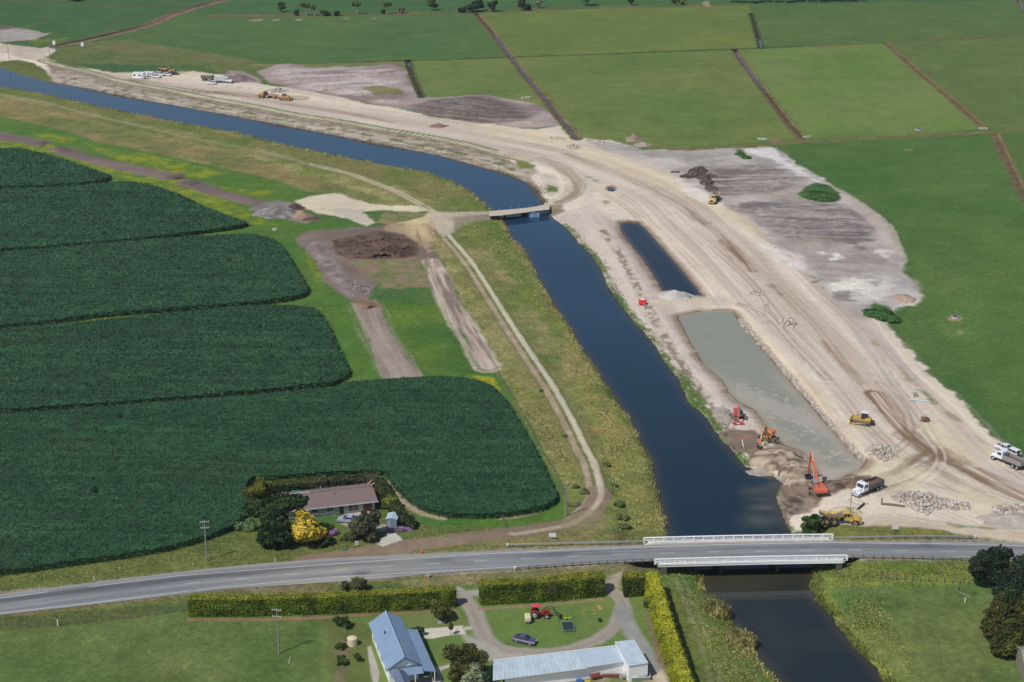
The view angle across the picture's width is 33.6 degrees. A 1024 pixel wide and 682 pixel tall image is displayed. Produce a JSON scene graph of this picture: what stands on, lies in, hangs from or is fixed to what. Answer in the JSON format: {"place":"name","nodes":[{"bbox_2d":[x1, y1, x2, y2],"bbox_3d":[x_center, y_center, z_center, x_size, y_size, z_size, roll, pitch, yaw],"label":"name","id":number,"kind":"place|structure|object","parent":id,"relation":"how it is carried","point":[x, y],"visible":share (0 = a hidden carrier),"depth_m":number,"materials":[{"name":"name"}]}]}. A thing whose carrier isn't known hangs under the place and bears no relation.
{"place":"outdoors","nodes":[
{"label":"outdoors","id":0,"kind":"place"},
{"bbox_2d":[0,522,549,587],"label":"roadside grass","id":1,"kind":"structure","parent":0,"point":[338,541],"depth_m":361.09,"materials":[{"name":"green plant"}]},
{"bbox_2d":[0,26,604,621],"bbox_3d":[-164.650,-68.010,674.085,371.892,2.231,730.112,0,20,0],"label":"bare soil","id":2,"kind":"structure","parent":0,"point":[392,254],"depth_m":591.72,"materials":[{"name":"soil"}]},
{"bbox_2d":[226,74,254,82],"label":"spoil heap","id":3,"kind":"object","parent":2,"relation":"on","point":[237,78],"visible":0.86,"depth_m":849.88,"materials":[{"name":"soil"}]},
{"bbox_2d":[259,206,297,218],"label":"spoil heap","id":4,"kind":"object","parent":2,"relation":"on","point":[278,212],"visible":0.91,"depth_m":610.51,"materials":[{"name":"gravel"}]},
{"bbox_2d":[291,210,310,218],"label":"spoil heap","id":5,"kind":"object","parent":2,"relation":"on","point":[300,214],"visible":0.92,"depth_m":609.86,"materials":[{"name":"soil"}]},
{"bbox_2d":[345,278,372,295],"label":"rock pile","id":6,"kind":"object","parent":2,"relation":"on","point":[361,285],"visible":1,"depth_m":531.83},
{"bbox_2d":[0,60,610,560],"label":"gravel track","id":7,"kind":"structure","parent":0,"point":[592,506],"depth_m":478.60,"materials":[{"name":"gravel"}]},
{"bbox_2d":[0,67,882,681],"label":"canal water","id":8,"kind":"structure","parent":0,"point":[706,483],"depth_m":431.63,"materials":[{"name":"liquid"}]},
{"bbox_2d":[489,204,548,218],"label":"farm bridge","id":9,"kind":"structure","parent":8,"relation":"on","point":[525,212],"depth_m":614.90,"materials":[{"name":"concrete"}]},
{"bbox_2d":[643,534,847,574],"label":"road bridge","id":10,"kind":"structure","parent":8,"relation":"on","point":[663,564],"depth_m":350.14,"materials":[{"name":"concrete"}]},
{"bbox_2d":[321,514,669,681],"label":"lawn","id":11,"kind":"structure","parent":0,"point":[506,625],"depth_m":327.06,"materials":[{"name":"plant"}]},
{"bbox_2d":[186,584,458,617],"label":"hedge","id":12,"kind":"object","parent":11,"relation":"on","point":[420,598],"visible":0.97,"depth_m":332.49,"materials":[{"name":"green plant"}]},
{"bbox_2d":[276,483,377,519],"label":"brown roofed house","id":13,"kind":"structure","parent":11,"relation":"on","point":[337,500],"depth_m":376.69,"materials":[{"name":"tile"}]},
{"bbox_2d":[338,616,350,627],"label":"tree","id":14,"kind":"object","parent":11,"relation":"on","point":[344,621],"visible":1,"depth_m":327.05,"materials":[{"name":"green plant"}]},
{"bbox_2d":[347,635,356,646],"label":"water tank","id":15,"kind":"object","parent":11,"relation":"on","point":[351,640],"visible":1,"depth_m":321.05,"materials":[{"name":"beige plastic"}]},
{"bbox_2d":[385,512,397,527],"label":"garden shed","id":16,"kind":"structure","parent":11,"relation":"on","point":[391,519],"depth_m":369.62,"materials":[{"name":"metal"}]},
{"bbox_2d":[369,610,435,681],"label":"farmhouse","id":17,"kind":"object","parent":11,"relation":"on","point":[402,652],"visible":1,"depth_m":312.87,"materials":[{"name":"blue metal"}]},
{"bbox_2d":[430,599,451,619],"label":"tree","id":18,"kind":"object","parent":11,"relation":"on","point":[441,609],"visible":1,"depth_m":329.30,"materials":[{"name":"green plant"}]},
{"bbox_2d":[442,643,488,681],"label":"tree","id":19,"kind":"object","parent":11,"relation":"on","point":[462,659],"visible":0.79,"depth_m":306.73,"materials":[{"name":"green plant"}]},
{"bbox_2d":[460,662,489,681],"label":"tree","id":20,"kind":"object","parent":11,"relation":"on","point":[477,673],"visible":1,"depth_m":303.47,"materials":[{"name":"green plant"}]},
{"bbox_2d":[511,633,536,645],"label":"parked car","id":21,"kind":"object","parent":11,"relation":"on","point":[524,638],"visible":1,"depth_m":322.20,"materials":[{"name":"blue paint"}]},
{"bbox_2d":[477,570,606,605],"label":"hedge","id":22,"kind":"object","parent":11,"relation":"on","point":[562,587],"visible":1,"depth_m":337.04,"materials":[{"name":"green plant"}]},
{"bbox_2d":[530,603,561,619],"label":"farm tractor","id":23,"kind":"object","parent":11,"relation":"on","point":[535,613],"visible":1,"depth_m":331.18,"materials":[{"name":"metal"}]},
{"bbox_2d":[561,621,574,630],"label":"trampoline","id":24,"kind":"object","parent":11,"relation":"on","point":[567,625],"visible":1,"depth_m":327.83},
{"bbox_2d":[493,639,647,681],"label":"long shed","id":25,"kind":"structure","parent":11,"relation":"on","point":[627,657],"depth_m":309.64,"materials":[{"name":"metal"}]},
{"bbox_2d":[620,570,645,597],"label":"hedge","id":26,"kind":"object","parent":11,"relation":"on","point":[633,584],"visible":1,"depth_m":338.83,"materials":[{"name":"green plant"}]},
{"bbox_2d":[643,571,694,681],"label":"hedge","id":27,"kind":"object","parent":11,"relation":"on","point":[676,664],"visible":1,"depth_m":318.92,"materials":[{"name":"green plant"}]},
{"bbox_2d":[341,503,668,681],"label":"driveway","id":28,"kind":"structure","parent":0,"point":[622,617],"depth_m":325.37,"materials":[{"name":"gravel"}]},
{"bbox_2d":[337,514,355,522],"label":"parked car","id":29,"kind":"object","parent":28,"relation":"on","point":[346,518],"visible":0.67,"depth_m":371.78,"materials":[{"name":"silver metal"}]},
{"bbox_2d":[0,43,1021,681],"bbox_3d":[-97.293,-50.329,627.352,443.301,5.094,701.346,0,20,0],"label":"rough grass","id":30,"kind":"structure","parent":0,"point":[548,341],"depth_m":436.32,"materials":[{"name":"plant"}]},
{"bbox_2d":[0,87,488,208],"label":"bank weeds","id":31,"kind":"object","parent":30,"relation":"on","point":[238,133],"visible":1,"depth_m":740.49,"materials":[{"name":"green plant"}]},
{"bbox_2d":[233,517,258,531],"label":"bush","id":32,"kind":"object","parent":30,"relation":"on","point":[249,524],"visible":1,"depth_m":368.12,"materials":[{"name":"green plant"}]},
{"bbox_2d":[240,485,259,508],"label":"hedge","id":33,"kind":"object","parent":30,"relation":"on","point":[250,500],"visible":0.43,"depth_m":379.30,"materials":[{"name":"green plant"}]},
{"bbox_2d":[246,477,274,499],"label":"tree","id":34,"kind":"object","parent":30,"relation":"on","point":[261,488],"visible":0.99,"depth_m":378.62,"materials":[{"name":"green plant"}]},
{"bbox_2d":[245,492,309,550],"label":"tree","id":35,"kind":"object","parent":30,"relation":"on","point":[273,532],"visible":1,"depth_m":358.62,"materials":[{"name":"green plant"}]},
{"bbox_2d":[272,474,328,494],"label":"hedge","id":36,"kind":"object","parent":30,"relation":"on","point":[290,485],"visible":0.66,"depth_m":385.38,"materials":[{"name":"green plant"}]},
{"bbox_2d":[289,508,327,544],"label":"tree","id":37,"kind":"object","parent":30,"relation":"on","point":[305,527],"visible":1,"depth_m":359.10,"materials":[{"name":"yellow plant"}]},
{"bbox_2d":[310,534,332,548],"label":"bush","id":38,"kind":"object","parent":30,"relation":"on","point":[327,539],"visible":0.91,"depth_m":360.63,"materials":[{"name":"green plant"}]},
{"bbox_2d":[340,532,357,541],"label":"bush","id":39,"kind":"object","parent":30,"relation":"on","point":[350,536],"visible":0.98,"depth_m":363.33,"materials":[{"name":"green plant"}]},
{"bbox_2d":[328,470,379,486],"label":"hedge","id":40,"kind":"object","parent":30,"relation":"on","point":[347,479],"visible":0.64,"depth_m":388.20,"materials":[{"name":"green plant"}]},
{"bbox_2d":[340,576,367,591],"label":"bush","id":41,"kind":"object","parent":30,"relation":"on","point":[356,584],"visible":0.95,"depth_m":341.01,"materials":[{"name":"green plant"}]},
{"bbox_2d":[347,508,381,540],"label":"tree","id":42,"kind":"object","parent":30,"relation":"on","point":[365,523],"visible":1,"depth_m":362.20,"materials":[{"name":"green plant"}]},
{"bbox_2d":[379,494,398,508],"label":"bush","id":43,"kind":"object","parent":30,"relation":"on","point":[385,500],"visible":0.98,"depth_m":377.99,"materials":[{"name":"green plant"}]},
{"bbox_2d":[374,477,406,524],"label":"hedge","id":44,"kind":"object","parent":30,"relation":"on","point":[382,486],"visible":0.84,"depth_m":381.95,"materials":[{"name":"green plant"}]},
{"bbox_2d":[399,513,417,528],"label":"bush","id":45,"kind":"object","parent":30,"relation":"on","point":[406,520],"visible":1,"depth_m":368.78,"materials":[{"name":"green plant"}]},
{"bbox_2d":[497,366,567,514],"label":"wire fence","id":46,"kind":"object","parent":30,"relation":"on","point":[533,433],"visible":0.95,"depth_m":417.22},
{"bbox_2d":[455,220,662,531],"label":"rough grass tufts","id":47,"kind":"object","parent":30,"relation":"on","point":[602,416],"visible":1,"depth_m":424.56,"materials":[{"name":"green plant"}]},
{"bbox_2d":[484,208,666,531],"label":"bank weeds","id":48,"kind":"object","parent":30,"relation":"on","point":[576,340],"visible":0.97,"depth_m":463.35,"materials":[{"name":"green plant"}]},
{"bbox_2d":[507,540,643,546],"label":"guard rail","id":49,"kind":"object","parent":30,"relation":"on","point":[561,543],"visible":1,"depth_m":357.13,"materials":[{"name":"metal"}]},
{"bbox_2d":[514,558,654,570],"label":"guard rail","id":50,"kind":"object","parent":30,"relation":"on","point":[572,563],"visible":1,"depth_m":348.48,"materials":[{"name":"metal"}]},
{"bbox_2d":[702,597,731,619],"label":"pampas grass","id":51,"kind":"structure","parent":30,"relation":"on","point":[715,608],"depth_m":333.55,"materials":[{"name":"beige plant"}]},
{"bbox_2d":[676,566,781,681],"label":"bank weeds","id":52,"kind":"object","parent":30,"relation":"on","point":[699,587],"visible":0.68,"depth_m":332.03,"materials":[{"name":"green plant"}]},
{"bbox_2d":[723,626,758,649],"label":"pampas grass","id":53,"kind":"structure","parent":30,"relation":"on","point":[743,638],"depth_m":323.11,"materials":[{"name":"beige plant"}]},
{"bbox_2d":[800,514,825,536],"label":"tree","id":54,"kind":"object","parent":30,"relation":"on","point":[811,524],"visible":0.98,"depth_m":366.50,"materials":[{"name":"green plant"}]},
{"bbox_2d":[672,562,971,681],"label":"rough grass tufts","id":55,"kind":"object","parent":30,"relation":"on","point":[866,624],"visible":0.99,"depth_m":333.12,"materials":[{"name":"green plant"}]},
{"bbox_2d":[808,569,899,681],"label":"bank weeds","id":56,"kind":"object","parent":30,"relation":"on","point":[841,624],"visible":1,"depth_m":331.78,"materials":[{"name":"green plant"}]},
{"bbox_2d":[818,572,987,585],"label":"wire fence","id":57,"kind":"object","parent":30,"relation":"on","point":[904,577],"visible":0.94,"depth_m":344.55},
{"bbox_2d":[833,535,976,539],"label":"guard rail","id":58,"kind":"object","parent":30,"relation":"on","point":[915,536],"visible":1,"depth_m":360.15,"materials":[{"name":"metal"}]},
{"bbox_2d":[848,554,969,560],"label":"guard rail","id":59,"kind":"object","parent":30,"relation":"on","point":[902,556],"visible":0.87,"depth_m":351.25,"materials":[{"name":"metal"}]},
{"bbox_2d":[0,0,1023,681],"bbox_3d":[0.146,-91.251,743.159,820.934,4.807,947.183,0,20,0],"label":"paddock","id":60,"kind":"structure","parent":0,"point":[950,210],"depth_m":729.62,"materials":[{"name":"green plant"}]},
{"bbox_2d":[2,606,186,629],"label":"wire fence","id":61,"kind":"object","parent":60,"relation":"on","point":[96,618],"visible":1,"depth_m":330.44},
{"bbox_2d":[625,133,643,141],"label":"spoil heap","id":62,"kind":"object","parent":60,"relation":"on","point":[633,137],"visible":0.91,"depth_m":724.72,"materials":[{"name":"soil"}]},
{"bbox_2d":[967,544,1014,588],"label":"tree","id":63,"kind":"object","parent":60,"relation":"on","point":[989,564],"visible":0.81,"depth_m":340.35,"materials":[{"name":"green plant"}]},
{"bbox_2d":[979,592,1015,637],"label":"tree","id":64,"kind":"object","parent":60,"relation":"on","point":[1000,607],"visible":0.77,"depth_m":321.89,"materials":[{"name":"green plant"}]},
{"bbox_2d":[987,618,1023,656],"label":"tree","id":65,"kind":"object","parent":60,"relation":"on","point":[1007,638],"visible":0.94,"depth_m":315.75,"materials":[{"name":"green plant"}]},
{"bbox_2d":[990,571,1023,604],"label":"tree","id":66,"kind":"object","parent":60,"relation":"on","point":[1014,591],"visible":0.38,"depth_m":329.50,"materials":[{"name":"green plant"}]},
{"bbox_2d":[1003,554,1023,587],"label":"tree","id":67,"kind":"object","parent":60,"relation":"on","point":[1018,565],"visible":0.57,"depth_m":338.69,"materials":[{"name":"green plant"}]},
{"bbox_2d":[1009,591,1023,629],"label":"tree","id":68,"kind":"object","parent":60,"relation":"on","point":[1018,608],"visible":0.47,"depth_m":321.80,"materials":[{"name":"green plant"}]},
{"bbox_2d":[1016,646,1023,680],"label":"weatherboard shed","id":69,"kind":"structure","parent":60,"relation":"on","point":[1020,658],"depth_m":312.11,"materials":[{"name":"wood"}]},
{"bbox_2d":[0,43,1023,542],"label":"earthworks ground","id":70,"kind":"structure","parent":0,"point":[822,273],"depth_m":552.64,"materials":[{"name":"soil"}]},
{"bbox_2d":[83,87,556,202],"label":"bank weeds","id":71,"kind":"object","parent":70,"relation":"on","point":[371,143],"visible":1,"depth_m":722.53,"materials":[{"name":"green plant"}]},
{"bbox_2d":[565,226,750,465],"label":"bank weeds","id":72,"kind":"object","parent":70,"relation":"on","point":[672,369],"visible":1,"depth_m":476.20,"materials":[{"name":"green plant"}]},
{"bbox_2d":[657,290,693,299],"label":"gravel heap","id":73,"kind":"object","parent":70,"relation":"on","point":[674,295],"visible":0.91,"depth_m":520.44,"materials":[{"name":"gravel"}]},
{"bbox_2d":[679,171,703,178],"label":"spoil heap","id":74,"kind":"object","parent":70,"relation":"on","point":[691,175],"visible":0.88,"depth_m":663.41,"materials":[{"name":"soil"}]},
{"bbox_2d":[713,407,731,422],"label":"spoil heap","id":75,"kind":"object","parent":70,"relation":"on","point":[721,414],"visible":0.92,"depth_m":431.58,"materials":[{"name":"soil"}]},
{"bbox_2d":[729,405,746,424],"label":"excavator","id":76,"kind":"object","parent":70,"relation":"on","point":[736,415],"visible":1,"depth_m":427.44,"materials":[{"name":"metal"}]},
{"bbox_2d":[745,468,771,475],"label":"spoil heap","id":77,"kind":"object","parent":70,"relation":"on","point":[760,472],"visible":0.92,"depth_m":400.18,"materials":[{"name":"sand"}]},
{"bbox_2d":[756,426,776,448],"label":"excavator","id":78,"kind":"object","parent":70,"relation":"on","point":[767,435],"visible":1,"depth_m":414.48,"materials":[{"name":"metal"}]},
{"bbox_2d":[748,448,803,472],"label":"spoil heap","id":79,"kind":"object","parent":70,"relation":"on","point":[772,460],"visible":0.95,"depth_m":402.98,"materials":[{"name":"sand"}]},
{"bbox_2d":[777,316,796,328],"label":"rock pile","id":80,"kind":"object","parent":70,"relation":"on","point":[787,320],"visible":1,"depth_m":497.67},
{"bbox_2d":[777,461,822,487],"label":"spoil heap","id":81,"kind":"object","parent":70,"relation":"on","point":[792,475],"visible":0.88,"depth_m":395.41,"materials":[{"name":"soil"}]},
{"bbox_2d":[738,317,866,460],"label":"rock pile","id":82,"kind":"object","parent":70,"relation":"on","point":[783,368],"visible":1,"depth_m":454.83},
{"bbox_2d":[805,451,828,495],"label":"excavator","id":83,"kind":"object","parent":70,"relation":"on","point":[815,488],"visible":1,"depth_m":385.25,"materials":[{"name":"metal"}]},
{"bbox_2d":[800,190,840,202],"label":"weed patch","id":84,"kind":"object","parent":70,"relation":"on","point":[821,196],"visible":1,"depth_m":629.96,"materials":[{"name":"green plant"}]},
{"bbox_2d":[819,480,845,489],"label":"spoil heap","id":85,"kind":"object","parent":70,"relation":"on","point":[833,484],"visible":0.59,"depth_m":389.80,"materials":[{"name":"soil"}]},
{"bbox_2d":[819,510,861,525],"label":"articulated dump truck","id":86,"kind":"object","parent":70,"relation":"on","point":[834,517],"visible":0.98,"depth_m":367.70,"materials":[{"name":"yellow metal"}]},
{"bbox_2d":[829,506,862,514],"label":"spoil heap","id":87,"kind":"object","parent":70,"relation":"on","point":[854,511],"visible":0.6,"depth_m":375.95,"materials":[{"name":"sand"}]},
{"bbox_2d":[839,477,883,488],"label":"spoil heap","id":88,"kind":"object","parent":70,"relation":"on","point":[847,483],"visible":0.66,"depth_m":390.22,"materials":[{"name":"soil"}]},
{"bbox_2d":[849,410,874,426],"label":"bulldozer","id":89,"kind":"object","parent":70,"relation":"on","point":[863,419],"visible":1,"depth_m":423.88,"materials":[{"name":"metal"}]},
{"bbox_2d":[850,476,884,497],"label":"tipper truck","id":90,"kind":"object","parent":70,"relation":"on","point":[875,482],"visible":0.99,"depth_m":385.02,"materials":[{"name":"white paint"}]},
{"bbox_2d":[863,443,899,461],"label":"rock pile","id":91,"kind":"object","parent":70,"relation":"on","point":[890,450],"visible":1,"depth_m":407.46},
{"bbox_2d":[861,308,902,322],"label":"weed patch","id":92,"kind":"object","parent":70,"relation":"on","point":[881,314],"visible":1,"depth_m":502.62,"materials":[{"name":"green plant"}]},
{"bbox_2d":[892,294,915,302],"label":"spoil heap","id":93,"kind":"object","parent":70,"relation":"on","point":[904,298],"visible":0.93,"depth_m":518.28,"materials":[{"name":"soil"}]},
{"bbox_2d":[890,490,971,515],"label":"rock pile","id":94,"kind":"object","parent":70,"relation":"on","point":[930,501],"visible":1,"depth_m":380.29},
{"bbox_2d":[976,512,1023,528],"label":"gravel heap","id":95,"kind":"object","parent":70,"relation":"on","point":[1014,520],"visible":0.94,"depth_m":370.77,"materials":[{"name":"stone"}]},
{"bbox_2d":[989,503,1023,513],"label":"rock pile","id":96,"kind":"object","parent":70,"relation":"on","point":[1005,508],"visible":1,"depth_m":377.72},
{"bbox_2d":[990,449,1023,469],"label":"tipper truck","id":97,"kind":"object","parent":70,"relation":"on","point":[1009,457],"visible":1,"depth_m":400.55,"materials":[{"name":"white paint"}]},
{"bbox_2d":[0,540,1023,614],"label":"road","id":98,"kind":"structure","parent":0,"point":[82,594],"depth_m":351.31,"materials":[{"name":"asphalt"}]},
{"bbox_2d":[4,565,530,612],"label":"road marking","id":99,"kind":"object","parent":98,"relation":"on","point":[260,583],"visible":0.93,"depth_m":344.63,"materials":[{"name":"paint"}]},
{"bbox_2d":[3,542,1017,597],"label":"road marking","id":100,"kind":"object","parent":98,"relation":"on","point":[531,551],"visible":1,"depth_m":355.14,"materials":[{"name":"paint"}]},
{"bbox_2d":[0,0,1023,205],"bbox_3d":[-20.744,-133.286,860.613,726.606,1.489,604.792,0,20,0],"label":"ditch bank","id":101,"kind":"structure","parent":0,"point":[1001,146],"depth_m":883.24,"materials":[{"name":"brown plant"}]},
{"bbox_2d":[494,35,560,118],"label":"ditch water","id":102,"kind":"structure","parent":0,"point":[528,79],"depth_m":857.47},
{"bbox_2d":[620,221,700,294],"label":"blue pond water","id":103,"kind":"structure","parent":0,"point":[665,270],"depth_m":561.50,"materials":[{"name":"liquid"}]},
{"bbox_2d":[679,311,865,481],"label":"silty pond water","id":104,"kind":"structure","parent":0,"point":[736,360],"depth_m":450.94,"materials":[{"name":"liquid"}]},
{"bbox_3d":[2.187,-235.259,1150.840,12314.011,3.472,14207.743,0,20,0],"label":"ground","id":105,"kind":"structure","parent":0,"visible":0},
{"bbox_2d":[0,147,111,188],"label":"maize","id":106,"kind":"object","parent":105,"relation":"on","point":[20,167],"visible":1,"depth_m":667.25,"materials":[{"name":"plant"}]},
{"bbox_2d":[0,181,248,251],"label":"maize","id":107,"kind":"object","parent":105,"relation":"on","point":[41,217],"visible":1,"depth_m":604.74,"materials":[{"name":"plant"}]},
{"bbox_2d":[0,233,310,327],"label":"maize","id":108,"kind":"object","parent":105,"relation":"on","point":[120,278],"visible":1,"depth_m":535.39,"materials":[{"name":"plant"}]},
{"bbox_2d":[0,304,350,413],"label":"maize","id":109,"kind":"object","parent":105,"relation":"on","point":[196,354],"visible":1,"depth_m":466.31,"materials":[{"name":"plant"}]},
{"bbox_2d":[0,375,558,575],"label":"maize","id":110,"kind":"object","parent":105,"relation":"on","point":[88,485],"visible":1,"depth_m":400.38,"materials":[{"name":"plant"}]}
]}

